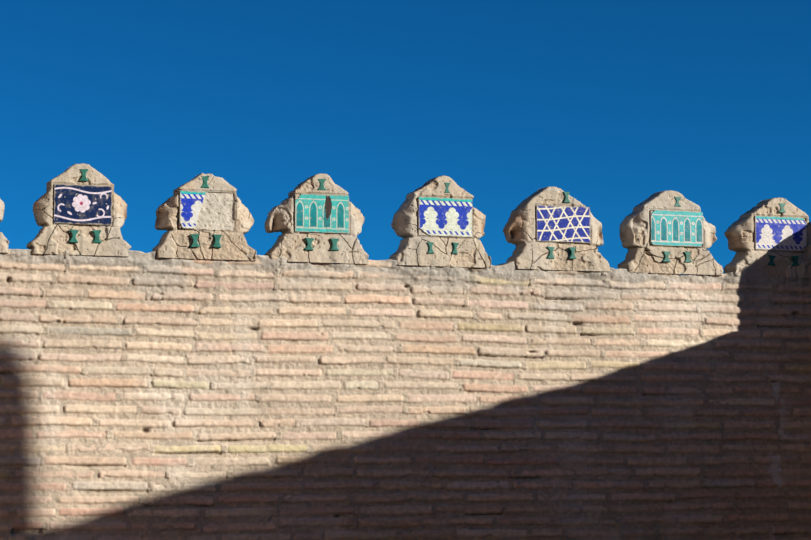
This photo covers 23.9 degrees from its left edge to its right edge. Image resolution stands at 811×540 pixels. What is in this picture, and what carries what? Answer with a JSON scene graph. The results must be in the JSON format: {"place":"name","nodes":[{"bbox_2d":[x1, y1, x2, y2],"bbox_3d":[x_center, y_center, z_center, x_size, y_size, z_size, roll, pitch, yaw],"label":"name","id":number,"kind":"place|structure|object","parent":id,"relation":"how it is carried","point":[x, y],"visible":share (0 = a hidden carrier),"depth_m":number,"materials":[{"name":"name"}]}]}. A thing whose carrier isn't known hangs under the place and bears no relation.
{"place":"outdoors","nodes":[
{"label":"outdoors","id":0,"kind":"place"},
{"bbox_2d":[0,0,810,272],"label":"sky","id":1,"kind":"structure","parent":0,"point":[612,105],"materials":[{"name":"blue"}]},
{"label":"ground","id":2,"kind":"structure","parent":0,"visible":0},
{"bbox_3d":[-0.107,1.481,11.183,44.000,2.850,0.575,2,-6,-18],"label":"wall","id":3,"kind":"object","parent":2,"relation":"on","visible":0},
{"bbox_2d":[0,249,810,539],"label":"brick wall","id":4,"kind":"structure","parent":3,"relation":"attached to","point":[148,396],"depth_m":10.92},
{"bbox_2d":[0,199,8,252],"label":"merlon","id":5,"kind":"object","parent":4,"relation":"on","point":[4,242],"visible":1,"depth_m":10.30,"materials":[{"name":"stone"}]},
{"bbox_2d":[27,163,130,256],"bbox_3d":[-1.785,-0.329,10.501,0.555,0.510,0.148,2,-6,-18],"label":"merlon","id":6,"kind":"object","parent":4,"relation":"on","point":[51,237],"visible":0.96,"depth_m":10.44,"materials":[{"name":"stone"}]},
{"bbox_2d":[69,230,78,242],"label":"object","id":7,"kind":"object","parent":6,"relation":"attached to","point":[73,238],"visible":1,"depth_m":10.40,"materials":[{"name":"ceramic"}]},
{"bbox_2d":[54,184,111,224],"bbox_3d":[-1.759,-0.356,10.446,0.313,0.213,0.012,2,-6,-18],"label":"tile","id":8,"kind":"object","parent":6,"relation":"attached to","point":[83,204],"visible":1,"depth_m":10.44,"materials":[{"name":"tile"}]},
{"bbox_2d":[80,169,87,180],"bbox_3d":[-1.757,-0.519,10.464,0.046,0.066,0.014,2,-6,-18],"label":"green insert","id":9,"kind":"object","parent":6,"relation":"attached to","point":[84,177],"visible":1,"depth_m":10.46,"materials":[{"name":"ceramic"}]},
{"bbox_2d":[92,230,101,242],"bbox_3d":[-1.682,-0.182,10.444,0.049,0.070,0.014,2,-6,-18],"label":"green insert","id":10,"kind":"object","parent":6,"relation":"attached to","point":[97,234],"visible":0.96,"depth_m":10.44,"materials":[{"name":"ceramic"}]},
{"bbox_2d":[152,173,256,260],"bbox_3d":[-1.122,-0.297,10.713,0.573,0.486,0.148,2,-6,-18],"label":"merlon","id":11,"kind":"object","parent":4,"relation":"on","point":[224,212],"visible":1,"depth_m":10.67,"materials":[{"name":"stone"}]},
{"bbox_2d":[179,191,205,228],"bbox_3d":[-1.181,-0.333,10.633,0.146,0.209,0.012,2,-6,-18],"label":"tile","id":12,"kind":"object","parent":11,"relation":"attached to","point":[191,202],"visible":1,"depth_m":10.62,"materials":[{"name":"tile"}]},
{"bbox_2d":[190,234,199,246],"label":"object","id":13,"kind":"object","parent":11,"relation":"attached to","point":[195,238],"visible":1,"depth_m":10.60,"materials":[{"name":"ceramic"}]},
{"bbox_2d":[201,176,208,187],"bbox_3d":[-1.117,-0.491,10.670,0.048,0.068,0.014,2,-6,-18],"label":"green insert","id":14,"kind":"object","parent":11,"relation":"attached to","point":[205,183],"visible":1,"depth_m":10.66,"materials":[{"name":"ceramic"}]},
{"bbox_2d":[212,234,221,247],"bbox_3d":[-1.047,-0.162,10.649,0.052,0.072,0.014,2,-6,-18],"label":"green insert","id":15,"kind":"object","parent":11,"relation":"attached to","point":[217,240],"visible":1,"depth_m":10.64,"materials":[{"name":"ceramic"}]},
{"bbox_2d":[264,173,368,263],"bbox_3d":[-0.500,-0.291,10.915,0.585,0.513,0.147,2,-6,-18],"label":"merlon","id":16,"kind":"object","parent":4,"relation":"on","point":[290,244],"visible":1,"depth_m":10.85,"materials":[{"name":"stone"}]},
{"bbox_2d":[304,238,313,250],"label":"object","id":17,"kind":"object","parent":16,"relation":"attached to","point":[309,243],"visible":1,"depth_m":10.80,"materials":[{"name":"ceramic"}]},
{"bbox_2d":[295,193,348,233],"bbox_3d":[-0.473,-0.320,10.862,0.317,0.216,0.012,2,-6,-18],"label":"tile","id":18,"kind":"object","parent":16,"relation":"attached to","point":[320,213],"visible":1,"depth_m":10.86,"materials":[{"name":"tile"}]},
{"bbox_2d":[318,179,325,189],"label":"green insert","id":19,"kind":"object","parent":16,"relation":"attached to","point":[321,186],"visible":1,"depth_m":10.87,"materials":[{"name":"ceramic"}]},
{"bbox_2d":[330,238,338,250],"bbox_3d":[-0.403,-0.144,10.857,0.052,0.068,0.014,2,-6,-18],"label":"green insert","id":20,"kind":"object","parent":16,"relation":"attached to","point":[334,241],"visible":1,"depth_m":10.85,"materials":[{"name":"ceramic"}]},
{"bbox_2d":[389,175,490,267],"bbox_3d":[0.207,-0.282,11.144,0.584,0.537,0.148,2,-6,-18],"label":"merlon","id":21,"kind":"object","parent":4,"relation":"on","point":[413,248],"visible":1,"depth_m":11.08,"materials":[{"name":"stone"}]},
{"bbox_2d":[427,242,433,253],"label":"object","id":22,"kind":"object","parent":21,"relation":"attached to","point":[430,244],"visible":1,"depth_m":11.03,"materials":[{"name":"ceramic"}]},
{"bbox_2d":[418,197,472,236],"bbox_3d":[0.231,-0.306,11.090,0.329,0.223,0.012,2,-6,-18],"label":"tile","id":23,"kind":"object","parent":21,"relation":"attached to","point":[451,217],"visible":1,"depth_m":11.09,"materials":[{"name":"tile"}]},
{"bbox_2d":[444,182,449,192],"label":"decorative tile","id":24,"kind":"object","parent":21,"relation":"attached to","point":[447,186],"visible":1,"depth_m":11.10,"materials":[{"name":"ceramic"}]},
{"bbox_2d":[451,242,458,253],"bbox_3d":[0.287,-0.126,11.080,0.047,0.069,0.014,2,-6,-18],"label":"green insert","id":25,"kind":"object","parent":21,"relation":"attached to","point":[455,245],"visible":1,"depth_m":11.07,"materials":[{"name":"ceramic"}]},
{"bbox_2d":[503,186,609,271],"bbox_3d":[0.901,-0.243,11.367,0.633,0.501,0.148,2,-6,-18],"label":"merlon","id":26,"kind":"object","parent":4,"relation":"on","point":[530,251],"visible":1,"depth_m":11.30,"materials":[{"name":"stone"}]},
{"bbox_2d":[547,247,554,258],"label":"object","id":27,"kind":"object","parent":26,"relation":"attached to","point":[550,255],"visible":1,"depth_m":11.26,"materials":[{"name":"ceramic"}]},
{"bbox_2d":[536,205,589,242],"bbox_3d":[0.932,-0.271,11.315,0.341,0.211,0.012,2,-6,-18],"label":"tile","id":28,"kind":"object","parent":26,"relation":"attached to","point":[561,224],"visible":1,"depth_m":11.31,"materials":[{"name":"tile"}]},
{"bbox_2d":[563,192,569,202],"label":"green insert","id":29,"kind":"object","parent":26,"relation":"attached to","point":[566,199],"visible":1,"depth_m":11.33,"materials":[{"name":"ceramic"}]},
{"bbox_2d":[568,247,575,258],"bbox_3d":[0.986,-0.100,11.305,0.046,0.070,0.014,2,-6,-18],"label":"green insert","id":30,"kind":"object","parent":26,"relation":"attached to","point":[572,250],"visible":0.98,"depth_m":11.30,"materials":[{"name":"ceramic"}]},
{"bbox_2d":[617,190,722,274],"bbox_3d":[1.608,-0.225,11.596,0.646,0.510,0.147,2,-6,-18],"label":"merlon","id":31,"kind":"object","parent":4,"relation":"on","point":[644,254],"visible":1,"depth_m":11.52,"materials":[{"name":"stone"}]},
{"bbox_2d":[662,251,669,261],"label":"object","id":32,"kind":"object","parent":31,"relation":"attached to","point":[666,254],"visible":1,"depth_m":11.48,"materials":[{"name":"ceramic"}]},
{"bbox_2d":[650,210,702,246],"bbox_3d":[1.635,-0.250,11.542,0.345,0.211,0.012,2,-6,-18],"label":"tile","id":33,"kind":"object","parent":31,"relation":"attached to","point":[676,228],"visible":1,"depth_m":11.54,"materials":[{"name":"tile"}]},
{"bbox_2d":[674,197,680,206],"bbox_3d":[1.641,-0.411,11.561,0.048,0.063,0.014,2,-6,-18],"label":"decorative tile","id":34,"kind":"object","parent":31,"relation":"attached to","point":[677,204],"visible":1,"depth_m":11.55,"materials":[{"name":"ceramic"}]},
{"bbox_2d":[683,252,691,261],"bbox_3d":[1.700,-0.078,11.536,0.052,0.067,0.014,2,-6,-18],"label":"green insert","id":35,"kind":"object","parent":31,"relation":"attached to","point":[687,255],"visible":0.98,"depth_m":11.53,"materials":[{"name":"ceramic"}]},
{"bbox_2d":[724,197,810,277],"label":"merlon","id":36,"kind":"object","parent":4,"relation":"on","point":[749,259],"visible":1,"depth_m":11.74,"materials":[{"name":"stone"}]},
{"bbox_2d":[767,255,775,265],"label":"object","id":37,"kind":"object","parent":36,"relation":"attached to","point":[771,262],"visible":1,"depth_m":11.70,"materials":[{"name":"ceramic"}]},
{"bbox_2d":[755,216,806,250],"bbox_3d":[2.305,-0.224,11.758,0.354,0.207,0.012,2,-6,-18],"label":"tile","id":38,"kind":"object","parent":36,"relation":"attached to","point":[781,233],"visible":1,"depth_m":11.75,"materials":[{"name":"tile"}]},
{"bbox_2d":[778,203,785,212],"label":"green insert","id":39,"kind":"object","parent":36,"relation":"attached to","point":[782,205],"visible":1,"depth_m":11.77,"materials":[{"name":"ceramic"}]},
{"bbox_2d":[791,256,799,265],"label":"green insert","id":40,"kind":"object","parent":36,"relation":"attached to","point":[795,260],"visible":0.98,"depth_m":11.75,"materials":[{"name":"ceramic"}]}
]}

